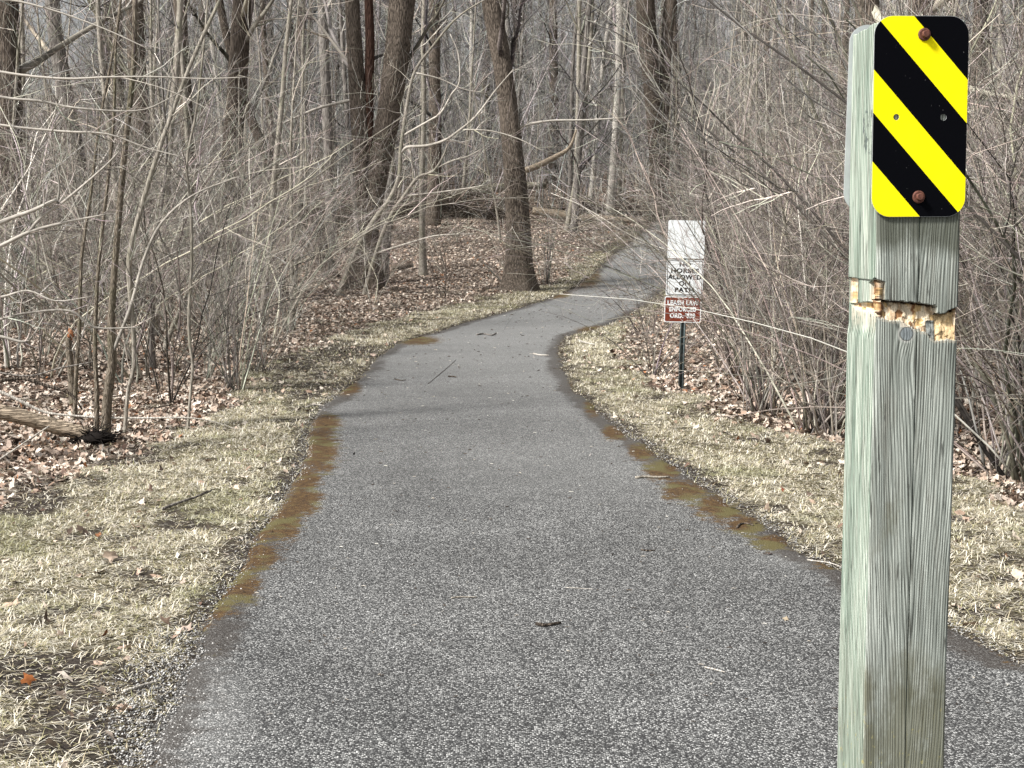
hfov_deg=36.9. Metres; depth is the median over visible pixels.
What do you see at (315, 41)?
woodland tree
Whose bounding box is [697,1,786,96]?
woodland tree
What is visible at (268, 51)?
woodland tree
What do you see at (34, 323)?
bare shrub
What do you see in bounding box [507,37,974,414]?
bare shrub
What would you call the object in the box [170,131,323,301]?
bare shrub
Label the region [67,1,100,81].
woodland tree
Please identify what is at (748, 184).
bare shrub
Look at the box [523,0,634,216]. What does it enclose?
woodland tree
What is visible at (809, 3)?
sapling
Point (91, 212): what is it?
bare shrub
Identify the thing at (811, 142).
bare shrub
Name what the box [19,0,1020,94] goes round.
sky
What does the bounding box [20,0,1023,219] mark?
trees
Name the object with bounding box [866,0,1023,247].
bare shrub
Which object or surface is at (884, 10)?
woodland tree
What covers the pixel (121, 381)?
bare shrub
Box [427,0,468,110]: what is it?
woodland tree
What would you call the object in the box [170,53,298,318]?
sapling
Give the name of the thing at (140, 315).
bare shrub
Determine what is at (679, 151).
bare shrub
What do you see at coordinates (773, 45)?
sapling
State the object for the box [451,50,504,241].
sapling
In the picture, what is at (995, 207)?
bare shrub
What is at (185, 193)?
bare shrub
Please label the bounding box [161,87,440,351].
sapling
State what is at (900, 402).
wooden post
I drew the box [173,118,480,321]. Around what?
bare shrub
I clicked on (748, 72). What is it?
sapling
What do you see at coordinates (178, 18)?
sapling
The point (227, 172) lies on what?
bare shrub
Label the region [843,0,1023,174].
woodland tree
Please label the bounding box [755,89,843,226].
bare shrub
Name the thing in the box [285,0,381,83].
woodland tree
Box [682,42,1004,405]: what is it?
bare shrub
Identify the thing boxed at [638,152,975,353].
bare shrub
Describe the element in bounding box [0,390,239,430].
fallen branch
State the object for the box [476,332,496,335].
stick
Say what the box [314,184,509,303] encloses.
bare shrub
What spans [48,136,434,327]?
bare shrub
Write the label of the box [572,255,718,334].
bare shrub
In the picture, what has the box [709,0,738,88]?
woodland tree
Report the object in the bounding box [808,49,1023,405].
bare shrub
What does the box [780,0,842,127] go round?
woodland tree
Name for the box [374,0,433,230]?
sapling
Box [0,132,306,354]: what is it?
bare shrub
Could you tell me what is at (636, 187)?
bare shrub
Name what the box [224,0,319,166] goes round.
woodland tree
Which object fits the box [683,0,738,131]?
woodland tree
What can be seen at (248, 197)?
bare shrub
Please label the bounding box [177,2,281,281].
sapling
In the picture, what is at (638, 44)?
woodland tree
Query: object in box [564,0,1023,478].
bare shrub
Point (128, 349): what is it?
bare shrub
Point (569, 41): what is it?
woodland tree
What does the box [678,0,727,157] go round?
woodland tree
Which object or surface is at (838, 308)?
bare shrub
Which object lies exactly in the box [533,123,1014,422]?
bare shrub
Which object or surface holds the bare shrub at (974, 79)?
on the ground at (72, 659)
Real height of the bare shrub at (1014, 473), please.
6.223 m
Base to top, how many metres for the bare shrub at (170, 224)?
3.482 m
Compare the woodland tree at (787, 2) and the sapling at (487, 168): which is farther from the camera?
the woodland tree at (787, 2)
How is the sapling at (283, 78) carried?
on the ground at (72, 659)
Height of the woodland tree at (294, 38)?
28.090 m
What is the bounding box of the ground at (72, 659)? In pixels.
[0,95,1023,767]
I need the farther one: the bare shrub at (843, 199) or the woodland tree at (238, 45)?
the woodland tree at (238, 45)
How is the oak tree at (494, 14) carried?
on the ground at (72, 659)
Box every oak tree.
[243,0,477,289]
[476,0,634,291]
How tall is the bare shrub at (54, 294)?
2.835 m
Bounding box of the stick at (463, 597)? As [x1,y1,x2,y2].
[451,596,476,598]
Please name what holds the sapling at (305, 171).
on the ground at (72, 659)
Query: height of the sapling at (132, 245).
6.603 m
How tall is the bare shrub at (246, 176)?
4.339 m
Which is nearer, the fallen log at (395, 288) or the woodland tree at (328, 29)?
the fallen log at (395, 288)
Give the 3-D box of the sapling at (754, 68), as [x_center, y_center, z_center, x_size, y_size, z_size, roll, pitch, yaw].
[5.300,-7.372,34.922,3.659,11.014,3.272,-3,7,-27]
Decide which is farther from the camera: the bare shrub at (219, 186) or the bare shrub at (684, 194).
the bare shrub at (219, 186)
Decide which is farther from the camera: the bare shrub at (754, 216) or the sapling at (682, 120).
the sapling at (682, 120)
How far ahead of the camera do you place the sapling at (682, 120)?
71.59 m
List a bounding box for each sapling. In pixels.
[0,0,75,328]
[0,2,75,321]
[2,0,208,323]
[19,0,62,210]
[19,0,78,265]
[20,0,103,302]
[20,36,50,156]
[21,0,136,306]
[21,3,91,317]
[25,0,114,271]
[25,46,63,190]
[27,0,144,419]
[30,49,133,321]
[30,66,97,259]
[32,0,160,428]
[35,0,184,320]
[35,66,65,155]
[38,45,112,256]
[41,26,144,330]
[68,0,252,432]
[71,1,201,214]
[73,0,232,433]
[75,0,224,307]
[90,0,304,335]
[92,0,217,194]
[98,0,218,278]
[101,0,261,429]
[104,0,209,368]
[118,0,300,327]
[128,0,254,279]
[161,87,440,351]
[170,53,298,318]
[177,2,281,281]
[179,20,225,215]
[188,0,370,331]
[199,95,221,259]
[202,0,301,215]
[204,114,221,207]
[207,1,278,187]
[211,124,261,290]
[217,33,287,239]
[222,0,313,253]
[230,0,368,327]
[237,63,321,313]
[245,0,359,295]
[262,23,345,244]
[272,98,317,197]
[284,104,324,248]
[285,39,316,192]
[299,0,351,191]
[363,25,406,171]
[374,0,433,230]
[396,0,459,172]
[396,65,427,215]
[414,126,428,191]
[440,0,505,199]
[443,19,491,187]
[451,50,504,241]
[517,71,537,199]
[519,43,561,196]
[580,106,605,213]
[589,0,634,153]
[617,57,646,203]
[628,0,702,155]
[629,104,649,198]
[660,0,787,292]
[671,71,694,172]
[677,0,777,271]
[678,0,771,184]
[679,9,711,190]
[686,0,809,320]
[697,33,742,182]
[698,59,736,187]
[699,0,771,208]
[700,44,732,152]
[702,73,733,234]
[706,0,801,167]
[706,0,827,325]
[707,2,799,308]
[759,0,842,156]
[759,54,806,159]
[766,1,827,154]
[769,0,847,193]
[770,43,807,190]
[799,0,880,314]
[813,36,848,134]
[842,0,1014,115]
[952,0,1022,290]
[958,0,1023,157]
[990,1,1023,216]
[991,25,1023,143]
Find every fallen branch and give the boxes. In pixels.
[0,362,92,376]
[0,377,82,409]
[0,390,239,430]
[0,425,49,459]
[525,129,576,172]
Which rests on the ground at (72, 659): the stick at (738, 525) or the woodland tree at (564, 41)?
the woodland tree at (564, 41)
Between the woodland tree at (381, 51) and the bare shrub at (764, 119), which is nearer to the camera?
the bare shrub at (764, 119)
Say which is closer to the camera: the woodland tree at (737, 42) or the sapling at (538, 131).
the sapling at (538, 131)
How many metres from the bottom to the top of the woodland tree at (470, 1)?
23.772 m
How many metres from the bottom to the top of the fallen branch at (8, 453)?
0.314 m
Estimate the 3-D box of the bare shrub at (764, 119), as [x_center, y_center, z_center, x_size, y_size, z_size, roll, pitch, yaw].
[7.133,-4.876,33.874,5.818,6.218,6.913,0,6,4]
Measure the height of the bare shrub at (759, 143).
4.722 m
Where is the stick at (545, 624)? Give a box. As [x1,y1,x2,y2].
[535,621,560,626]
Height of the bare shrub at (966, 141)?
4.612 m
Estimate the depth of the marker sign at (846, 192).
2.50 m
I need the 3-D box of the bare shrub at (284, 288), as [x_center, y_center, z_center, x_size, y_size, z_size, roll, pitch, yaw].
[-2.728,-3.648,27.447,7.058,5.246,6.065,4,7,34]
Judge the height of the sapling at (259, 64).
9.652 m
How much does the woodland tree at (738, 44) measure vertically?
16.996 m
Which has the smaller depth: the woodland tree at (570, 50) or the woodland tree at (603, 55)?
the woodland tree at (603, 55)
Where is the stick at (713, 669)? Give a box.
[704,666,724,672]
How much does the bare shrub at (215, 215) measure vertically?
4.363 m
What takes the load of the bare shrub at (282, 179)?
on the ground at (72, 659)
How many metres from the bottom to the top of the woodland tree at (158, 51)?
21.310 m
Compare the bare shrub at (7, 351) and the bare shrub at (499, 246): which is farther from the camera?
the bare shrub at (499, 246)
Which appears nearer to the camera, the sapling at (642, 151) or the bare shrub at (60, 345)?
the bare shrub at (60, 345)
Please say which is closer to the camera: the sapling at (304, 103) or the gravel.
the gravel
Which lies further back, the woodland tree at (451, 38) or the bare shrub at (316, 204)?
the woodland tree at (451, 38)
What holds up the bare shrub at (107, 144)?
on the ground at (72, 659)
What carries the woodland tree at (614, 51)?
on the ground at (72, 659)
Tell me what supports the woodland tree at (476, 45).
on the ground at (72, 659)
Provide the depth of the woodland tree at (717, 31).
148.90 m
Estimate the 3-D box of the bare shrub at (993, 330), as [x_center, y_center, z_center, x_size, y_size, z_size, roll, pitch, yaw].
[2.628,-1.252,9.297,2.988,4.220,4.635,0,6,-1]
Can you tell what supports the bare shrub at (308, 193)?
on the ground at (72, 659)
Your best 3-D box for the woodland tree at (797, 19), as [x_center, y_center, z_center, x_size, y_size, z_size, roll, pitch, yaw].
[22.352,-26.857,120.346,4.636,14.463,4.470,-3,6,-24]
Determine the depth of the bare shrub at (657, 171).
23.82 m
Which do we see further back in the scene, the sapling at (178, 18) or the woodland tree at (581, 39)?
the woodland tree at (581, 39)
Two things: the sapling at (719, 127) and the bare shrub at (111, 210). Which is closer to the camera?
the bare shrub at (111, 210)
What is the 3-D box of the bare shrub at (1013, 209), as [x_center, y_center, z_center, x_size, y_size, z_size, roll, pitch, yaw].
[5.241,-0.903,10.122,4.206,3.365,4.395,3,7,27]
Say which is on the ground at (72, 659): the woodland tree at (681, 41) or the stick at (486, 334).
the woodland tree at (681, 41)
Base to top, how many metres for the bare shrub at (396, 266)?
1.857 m
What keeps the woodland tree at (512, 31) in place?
on the ground at (72, 659)
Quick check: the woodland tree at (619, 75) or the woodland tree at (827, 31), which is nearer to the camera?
the woodland tree at (619, 75)
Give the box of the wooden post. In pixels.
[837,21,965,767]
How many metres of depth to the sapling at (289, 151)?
25.46 m
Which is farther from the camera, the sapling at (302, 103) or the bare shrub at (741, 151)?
the sapling at (302, 103)
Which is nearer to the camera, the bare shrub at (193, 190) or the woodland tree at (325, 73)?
the bare shrub at (193, 190)
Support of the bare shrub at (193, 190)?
on the ground at (72, 659)
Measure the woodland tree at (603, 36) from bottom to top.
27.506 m
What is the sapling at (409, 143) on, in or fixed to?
on the ground at (72, 659)
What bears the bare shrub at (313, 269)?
on the ground at (72, 659)
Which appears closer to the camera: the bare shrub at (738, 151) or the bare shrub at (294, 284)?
the bare shrub at (294, 284)
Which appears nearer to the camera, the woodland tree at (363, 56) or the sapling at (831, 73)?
the sapling at (831, 73)
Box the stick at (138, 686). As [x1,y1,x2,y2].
[123,680,159,692]
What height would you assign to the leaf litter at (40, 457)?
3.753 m
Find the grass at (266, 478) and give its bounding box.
[0,252,1023,767]
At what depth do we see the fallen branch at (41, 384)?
12.54 m
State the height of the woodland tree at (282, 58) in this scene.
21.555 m
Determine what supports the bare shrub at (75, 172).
on the ground at (72, 659)
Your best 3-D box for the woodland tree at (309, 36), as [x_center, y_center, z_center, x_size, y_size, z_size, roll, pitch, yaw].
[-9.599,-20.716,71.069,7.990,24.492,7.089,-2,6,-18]
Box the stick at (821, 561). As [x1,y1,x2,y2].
[807,559,838,565]
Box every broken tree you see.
[65,328,73,406]
[379,172,394,283]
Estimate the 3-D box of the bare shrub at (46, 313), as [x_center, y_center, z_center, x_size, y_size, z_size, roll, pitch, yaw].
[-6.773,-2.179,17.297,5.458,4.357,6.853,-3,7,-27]
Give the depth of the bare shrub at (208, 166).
54.89 m
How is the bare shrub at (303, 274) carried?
on the ground at (72, 659)
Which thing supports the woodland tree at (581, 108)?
on the ground at (72, 659)
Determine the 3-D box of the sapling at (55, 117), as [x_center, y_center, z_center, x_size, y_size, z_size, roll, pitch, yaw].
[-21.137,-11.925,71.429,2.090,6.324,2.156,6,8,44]
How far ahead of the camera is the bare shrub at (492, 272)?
38.02 m
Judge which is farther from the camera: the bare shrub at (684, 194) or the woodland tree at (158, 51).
the woodland tree at (158, 51)
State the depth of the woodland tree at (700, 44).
94.11 m
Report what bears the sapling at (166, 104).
on the ground at (72, 659)
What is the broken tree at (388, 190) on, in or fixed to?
on the ground at (72, 659)
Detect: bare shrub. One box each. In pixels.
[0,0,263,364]
[0,2,227,378]
[0,16,423,403]
[0,37,354,341]
[0,38,175,368]
[0,51,239,329]
[0,58,172,349]
[0,58,327,377]
[0,62,135,367]
[0,84,88,238]
[0,129,162,342]
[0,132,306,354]
[0,141,296,383]
[0,145,418,389]
[0,164,34,257]
[0,181,198,342]
[0,182,153,356]
[0,185,86,297]
[0,212,94,327]
[0,218,47,338]
[1,83,271,310]
[1,116,218,332]
[1,138,244,325]
[2,162,333,370]
[4,95,249,338]
[4,108,299,337]
[23,104,229,294]
[24,103,142,306]
[26,120,149,221]
[27,190,138,309]
[30,70,255,286]
[30,117,123,275]
[30,155,77,288]
[31,199,122,305]
[39,170,298,287]
[41,111,293,284]
[46,54,401,329]
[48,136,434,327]
[51,191,295,345]
[52,201,174,316]
[80,102,268,312]
[84,127,255,236]
[87,22,361,352]
[109,120,248,306]
[119,156,321,390]
[121,220,364,372]
[134,36,597,317]
[149,101,570,342]
[150,210,345,379]
[153,140,350,231]
[157,114,248,223]
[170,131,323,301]
[172,166,411,362]
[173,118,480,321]
[174,162,280,261]
[175,127,409,265]
[183,199,300,289]
[207,149,435,306]
[212,152,411,270]
[215,194,354,271]
[218,186,370,333]
[236,223,351,329]
[260,174,438,296]
[278,182,355,271]
[279,170,355,249]
[295,148,516,296]
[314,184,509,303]
[320,224,461,299]
[322,36,844,366]
[371,13,839,349]
[381,0,1022,315]
[391,216,456,272]
[404,208,551,301]
[428,211,466,242]
[431,204,559,281]
[454,38,829,279]
[456,221,554,261]
[457,68,790,311]
[464,6,848,380]
[472,21,1022,328]
[484,0,846,377]
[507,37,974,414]
[518,140,834,382]
[532,178,567,283]
[533,0,1023,464]
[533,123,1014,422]
[534,265,767,376]
[558,87,1023,437]
[559,0,1023,431]
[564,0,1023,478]
[566,116,800,231]
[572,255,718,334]
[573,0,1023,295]
[574,142,1023,435]
[578,0,1023,484]
[585,159,845,354]
[586,212,622,239]
[592,130,1015,398]
[599,181,722,274]
[600,0,1023,433]
[602,169,719,267]
[616,172,841,400]
[627,0,1023,355]
[628,47,848,400]
[632,90,829,338]
[634,152,829,325]
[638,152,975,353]
[640,124,978,352]
[643,1,1001,299]
[646,83,831,275]
[648,196,838,374]
[652,21,846,379]
[652,110,774,236]
[664,25,972,360]
[670,101,848,390]
[673,0,1022,393]
[676,106,840,301]
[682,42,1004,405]
[690,145,790,282]
[692,129,803,247]
[702,1,1023,370]
[702,35,843,195]
[705,0,1022,403]
[708,84,848,359]
[711,27,1020,319]
[717,0,1023,469]
[719,0,1023,411]
[720,48,969,235]
[729,54,845,186]
[736,0,1023,388]
[738,0,1023,338]
[750,0,1023,475]
[753,21,1023,317]
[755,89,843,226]
[756,119,1010,372]
[783,0,1023,269]
[798,133,1023,436]
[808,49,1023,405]
[808,170,1023,347]
[811,3,1022,352]
[833,131,1022,362]
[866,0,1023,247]
[958,20,1023,385]
[960,114,1023,357]
[965,145,1022,321]
[968,0,1023,188]
[970,229,1023,308]
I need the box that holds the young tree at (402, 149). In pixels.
[335,0,553,295]
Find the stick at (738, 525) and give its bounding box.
[736,522,752,527]
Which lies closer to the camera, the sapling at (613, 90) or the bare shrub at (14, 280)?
the bare shrub at (14, 280)
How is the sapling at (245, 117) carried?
on the ground at (72, 659)
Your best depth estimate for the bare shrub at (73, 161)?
32.71 m
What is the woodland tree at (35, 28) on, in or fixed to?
on the ground at (72, 659)
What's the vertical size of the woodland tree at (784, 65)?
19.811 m
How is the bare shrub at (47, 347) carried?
on the ground at (72, 659)
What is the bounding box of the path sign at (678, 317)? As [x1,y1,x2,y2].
[664,220,704,388]
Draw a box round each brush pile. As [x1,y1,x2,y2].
[275,171,400,231]
[393,163,543,220]
[529,168,680,221]
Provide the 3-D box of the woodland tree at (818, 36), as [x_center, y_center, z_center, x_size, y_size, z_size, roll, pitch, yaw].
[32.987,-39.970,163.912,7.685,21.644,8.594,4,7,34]
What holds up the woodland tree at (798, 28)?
on the ground at (72, 659)
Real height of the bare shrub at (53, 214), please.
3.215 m
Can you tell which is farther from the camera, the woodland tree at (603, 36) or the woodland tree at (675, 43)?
the woodland tree at (603, 36)
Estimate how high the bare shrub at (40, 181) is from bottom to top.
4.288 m
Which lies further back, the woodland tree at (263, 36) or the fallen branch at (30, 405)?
the woodland tree at (263, 36)
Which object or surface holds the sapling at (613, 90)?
on the ground at (72, 659)
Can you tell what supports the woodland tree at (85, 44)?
on the ground at (72, 659)
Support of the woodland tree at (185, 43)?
on the ground at (72, 659)
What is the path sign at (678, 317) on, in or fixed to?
on the ground at (72, 659)
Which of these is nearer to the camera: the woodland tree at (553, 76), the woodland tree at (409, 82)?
the woodland tree at (553, 76)
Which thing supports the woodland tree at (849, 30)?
on the ground at (72, 659)
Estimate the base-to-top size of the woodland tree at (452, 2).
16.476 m
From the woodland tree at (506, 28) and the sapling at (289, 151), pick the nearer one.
the sapling at (289, 151)
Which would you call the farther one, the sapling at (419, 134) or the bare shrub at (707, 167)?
the sapling at (419, 134)
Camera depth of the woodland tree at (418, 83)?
89.50 m
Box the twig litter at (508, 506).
[182,296,1008,728]
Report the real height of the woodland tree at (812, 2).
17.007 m
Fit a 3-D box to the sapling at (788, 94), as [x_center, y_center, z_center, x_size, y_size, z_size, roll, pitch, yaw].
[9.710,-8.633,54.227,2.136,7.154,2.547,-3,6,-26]
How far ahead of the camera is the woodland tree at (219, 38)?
68.90 m
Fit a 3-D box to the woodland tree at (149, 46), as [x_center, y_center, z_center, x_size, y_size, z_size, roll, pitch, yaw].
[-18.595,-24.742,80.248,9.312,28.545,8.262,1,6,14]
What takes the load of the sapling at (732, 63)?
on the ground at (72, 659)
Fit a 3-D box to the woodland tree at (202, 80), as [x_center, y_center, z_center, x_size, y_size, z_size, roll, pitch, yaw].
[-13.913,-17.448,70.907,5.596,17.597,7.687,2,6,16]
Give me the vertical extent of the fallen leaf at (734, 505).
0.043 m
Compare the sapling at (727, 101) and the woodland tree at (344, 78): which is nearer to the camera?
the sapling at (727, 101)
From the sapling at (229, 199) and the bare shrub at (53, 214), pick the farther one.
the sapling at (229, 199)
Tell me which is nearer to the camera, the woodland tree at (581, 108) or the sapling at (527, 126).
the woodland tree at (581, 108)
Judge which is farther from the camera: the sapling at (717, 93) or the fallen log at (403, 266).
the sapling at (717, 93)
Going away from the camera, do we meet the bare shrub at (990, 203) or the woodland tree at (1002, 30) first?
the bare shrub at (990, 203)
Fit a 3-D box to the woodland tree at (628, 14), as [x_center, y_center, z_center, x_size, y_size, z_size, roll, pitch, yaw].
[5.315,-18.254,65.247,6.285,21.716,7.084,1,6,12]
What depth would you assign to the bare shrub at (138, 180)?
26.89 m
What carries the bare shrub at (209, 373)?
on the ground at (72, 659)
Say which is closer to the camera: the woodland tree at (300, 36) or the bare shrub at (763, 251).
the bare shrub at (763, 251)
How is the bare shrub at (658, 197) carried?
on the ground at (72, 659)
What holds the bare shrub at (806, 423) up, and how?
on the ground at (72, 659)
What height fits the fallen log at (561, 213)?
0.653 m
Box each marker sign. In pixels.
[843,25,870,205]
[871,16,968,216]
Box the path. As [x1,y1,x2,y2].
[136,220,1023,767]
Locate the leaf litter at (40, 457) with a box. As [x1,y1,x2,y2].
[0,187,1023,767]
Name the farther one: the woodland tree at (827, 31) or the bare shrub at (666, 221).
the woodland tree at (827, 31)
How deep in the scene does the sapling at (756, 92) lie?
24.95 m
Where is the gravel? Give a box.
[86,389,1023,767]
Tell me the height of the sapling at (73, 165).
4.889 m
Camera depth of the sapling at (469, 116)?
63.57 m
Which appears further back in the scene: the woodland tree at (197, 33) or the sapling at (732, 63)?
the woodland tree at (197, 33)
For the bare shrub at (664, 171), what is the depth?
20.53 m
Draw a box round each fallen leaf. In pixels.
[20,672,35,686]
[726,502,740,507]
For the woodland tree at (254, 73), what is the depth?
97.31 m
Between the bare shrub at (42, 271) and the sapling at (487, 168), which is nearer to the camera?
the bare shrub at (42, 271)
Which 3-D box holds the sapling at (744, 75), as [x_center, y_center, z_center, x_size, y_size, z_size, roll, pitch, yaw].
[4.500,-4.159,27.704,2.113,6.133,1.942,-3,6,-25]
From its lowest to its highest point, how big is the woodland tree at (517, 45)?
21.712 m
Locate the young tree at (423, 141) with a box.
[416,0,452,275]
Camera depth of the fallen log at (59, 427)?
12.24 m
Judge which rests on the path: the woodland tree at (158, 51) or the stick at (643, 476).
the stick at (643, 476)
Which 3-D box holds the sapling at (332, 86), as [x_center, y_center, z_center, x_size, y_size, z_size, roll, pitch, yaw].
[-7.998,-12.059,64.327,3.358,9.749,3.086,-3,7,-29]
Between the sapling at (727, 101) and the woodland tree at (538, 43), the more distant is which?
the woodland tree at (538, 43)
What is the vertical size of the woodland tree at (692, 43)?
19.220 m
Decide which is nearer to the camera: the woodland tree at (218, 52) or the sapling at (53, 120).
the sapling at (53, 120)
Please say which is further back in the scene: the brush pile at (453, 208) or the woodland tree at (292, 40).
the woodland tree at (292, 40)
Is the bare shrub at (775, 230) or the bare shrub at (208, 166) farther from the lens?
the bare shrub at (208, 166)
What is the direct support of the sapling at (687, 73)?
on the ground at (72, 659)
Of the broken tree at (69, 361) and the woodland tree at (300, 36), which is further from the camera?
the woodland tree at (300, 36)
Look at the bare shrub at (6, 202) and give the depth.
17.93 m
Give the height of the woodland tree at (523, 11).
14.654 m
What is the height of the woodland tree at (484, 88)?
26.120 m
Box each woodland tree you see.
[0,0,143,325]
[19,0,93,297]
[20,0,218,211]
[25,2,65,59]
[44,0,124,181]
[47,0,227,204]
[53,0,173,297]
[62,0,102,92]
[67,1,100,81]
[81,0,209,120]
[124,0,220,120]
[124,1,211,106]
[126,0,196,83]
[144,0,276,155]
[148,0,217,97]
[156,0,222,143]
[158,0,343,136]
[160,0,276,186]
[173,0,208,287]
[174,2,232,74]
[187,0,340,278]
[189,0,271,153]
[199,0,321,138]
[203,0,308,215]
[205,0,254,136]
[219,0,274,123]
[220,0,340,293]
[220,0,400,186]
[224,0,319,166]
[226,0,320,152]
[250,0,413,180]
[251,0,339,131]
[251,15,328,106]
[253,4,341,79]
[257,0,341,165]
[280,0,403,237]
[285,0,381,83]
[291,0,384,171]
[307,0,490,225]
[310,0,460,96]
[311,2,385,159]
[317,0,338,249]
[331,1,487,178]
[333,0,417,90]
[342,0,415,154]
[363,0,427,159]
[375,12,465,161]
[412,0,474,96]
[412,0,517,162]
[415,0,469,129]
[426,0,496,147]
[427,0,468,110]
[441,0,476,106]
[441,1,537,91]
[441,6,463,83]
[442,0,539,151]
[443,3,528,161]
[449,0,468,88]
[451,0,546,149]
[452,0,581,96]
[475,0,568,153]
[475,0,592,184]
[509,0,548,150]
[510,1,548,65]
[511,0,561,87]
[513,0,658,231]
[515,0,623,215]
[518,0,575,100]
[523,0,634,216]
[530,0,567,107]
[533,0,595,114]
[534,0,570,115]
[538,0,696,207]
[547,2,613,113]
[548,0,610,126]
[550,0,712,205]
[557,0,575,109]
[557,2,599,76]
[564,0,632,230]
[568,2,631,73]
[574,0,613,169]
[593,3,640,136]
[594,0,640,128]
[594,2,635,105]
[602,0,710,204]
[603,1,717,132]
[624,0,727,118]
[626,0,714,161]
[633,0,701,83]
[636,0,668,218]
[655,0,725,104]
[660,0,676,212]
[677,0,723,102]
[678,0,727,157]
[679,1,726,60]
[681,0,723,97]
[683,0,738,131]
[684,0,757,105]
[684,1,739,77]
[686,0,778,100]
[686,0,845,160]
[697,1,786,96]
[700,0,731,92]
[702,0,805,152]
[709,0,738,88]
[716,0,782,83]
[717,0,820,164]
[720,0,833,185]
[724,4,748,69]
[726,0,821,94]
[765,0,821,153]
[769,0,846,133]
[777,0,818,101]
[778,2,838,59]
[779,2,816,151]
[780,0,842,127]
[780,0,843,67]
[796,0,854,86]
[797,0,887,163]
[801,5,833,89]
[828,0,907,32]
[829,0,854,116]
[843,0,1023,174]
[905,0,1021,51]
[908,0,949,15]
[950,0,972,42]
[958,0,989,99]
[964,0,1017,100]
[969,0,992,347]
[988,0,1020,98]
[994,1,1017,112]
[1002,2,1023,132]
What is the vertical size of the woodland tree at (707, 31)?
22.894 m
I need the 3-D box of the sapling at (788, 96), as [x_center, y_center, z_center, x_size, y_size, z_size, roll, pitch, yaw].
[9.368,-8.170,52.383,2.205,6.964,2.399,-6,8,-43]
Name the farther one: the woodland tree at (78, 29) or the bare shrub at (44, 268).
the woodland tree at (78, 29)
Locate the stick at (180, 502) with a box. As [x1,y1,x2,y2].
[162,490,211,509]
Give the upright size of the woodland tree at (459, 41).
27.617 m
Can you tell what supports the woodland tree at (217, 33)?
on the ground at (72, 659)
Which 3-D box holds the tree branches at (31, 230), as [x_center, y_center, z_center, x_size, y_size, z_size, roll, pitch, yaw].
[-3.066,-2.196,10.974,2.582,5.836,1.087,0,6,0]
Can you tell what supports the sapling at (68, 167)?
on the ground at (72, 659)
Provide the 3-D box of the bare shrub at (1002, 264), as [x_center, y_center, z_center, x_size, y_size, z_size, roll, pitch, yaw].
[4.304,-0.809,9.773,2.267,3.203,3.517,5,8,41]
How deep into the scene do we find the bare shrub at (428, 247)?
43.31 m
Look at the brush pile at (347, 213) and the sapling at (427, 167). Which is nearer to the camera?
the brush pile at (347, 213)
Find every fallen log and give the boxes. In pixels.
[0,403,137,445]
[391,263,413,269]
[391,287,408,289]
[417,182,545,202]
[532,207,647,222]
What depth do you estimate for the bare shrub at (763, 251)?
13.87 m
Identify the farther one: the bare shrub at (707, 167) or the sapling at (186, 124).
the bare shrub at (707, 167)
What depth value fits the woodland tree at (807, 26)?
134.84 m
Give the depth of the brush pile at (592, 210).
63.79 m
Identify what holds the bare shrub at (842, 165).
on the ground at (72, 659)
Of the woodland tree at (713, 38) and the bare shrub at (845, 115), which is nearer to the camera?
the bare shrub at (845, 115)
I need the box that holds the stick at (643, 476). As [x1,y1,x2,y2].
[635,475,669,478]
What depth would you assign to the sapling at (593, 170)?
61.77 m
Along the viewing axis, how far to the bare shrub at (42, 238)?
18.64 m
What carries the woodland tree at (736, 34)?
on the ground at (72, 659)
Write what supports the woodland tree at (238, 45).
on the ground at (72, 659)
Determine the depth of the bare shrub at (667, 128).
19.45 m
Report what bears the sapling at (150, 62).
on the ground at (72, 659)
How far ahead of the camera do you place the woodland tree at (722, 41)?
92.30 m
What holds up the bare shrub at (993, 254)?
on the ground at (72, 659)
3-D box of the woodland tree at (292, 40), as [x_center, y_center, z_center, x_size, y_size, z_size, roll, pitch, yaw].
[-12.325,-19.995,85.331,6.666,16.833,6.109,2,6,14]
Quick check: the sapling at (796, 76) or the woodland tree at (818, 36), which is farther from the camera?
the woodland tree at (818, 36)
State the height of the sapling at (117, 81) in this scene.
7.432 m
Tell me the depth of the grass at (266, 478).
9.30 m
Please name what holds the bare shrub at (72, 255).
on the ground at (72, 659)
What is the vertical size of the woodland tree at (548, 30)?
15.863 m
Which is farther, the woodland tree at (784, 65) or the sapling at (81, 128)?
the woodland tree at (784, 65)
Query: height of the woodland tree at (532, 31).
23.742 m
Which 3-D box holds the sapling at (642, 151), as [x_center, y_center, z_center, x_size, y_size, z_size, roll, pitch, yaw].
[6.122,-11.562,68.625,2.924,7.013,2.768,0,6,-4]
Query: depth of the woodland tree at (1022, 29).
68.01 m
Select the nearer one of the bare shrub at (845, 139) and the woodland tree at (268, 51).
the bare shrub at (845, 139)
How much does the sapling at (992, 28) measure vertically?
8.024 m
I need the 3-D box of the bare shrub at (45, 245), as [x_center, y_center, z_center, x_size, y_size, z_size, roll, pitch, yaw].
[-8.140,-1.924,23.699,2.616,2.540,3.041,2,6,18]
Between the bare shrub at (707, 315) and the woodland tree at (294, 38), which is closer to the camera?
the bare shrub at (707, 315)
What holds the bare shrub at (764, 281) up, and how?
on the ground at (72, 659)
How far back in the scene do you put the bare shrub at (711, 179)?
22.45 m
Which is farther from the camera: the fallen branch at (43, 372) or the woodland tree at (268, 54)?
the woodland tree at (268, 54)
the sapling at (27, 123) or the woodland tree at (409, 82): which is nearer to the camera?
the sapling at (27, 123)
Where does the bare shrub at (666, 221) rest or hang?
on the ground at (72, 659)
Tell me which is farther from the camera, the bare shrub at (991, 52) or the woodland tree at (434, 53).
the woodland tree at (434, 53)

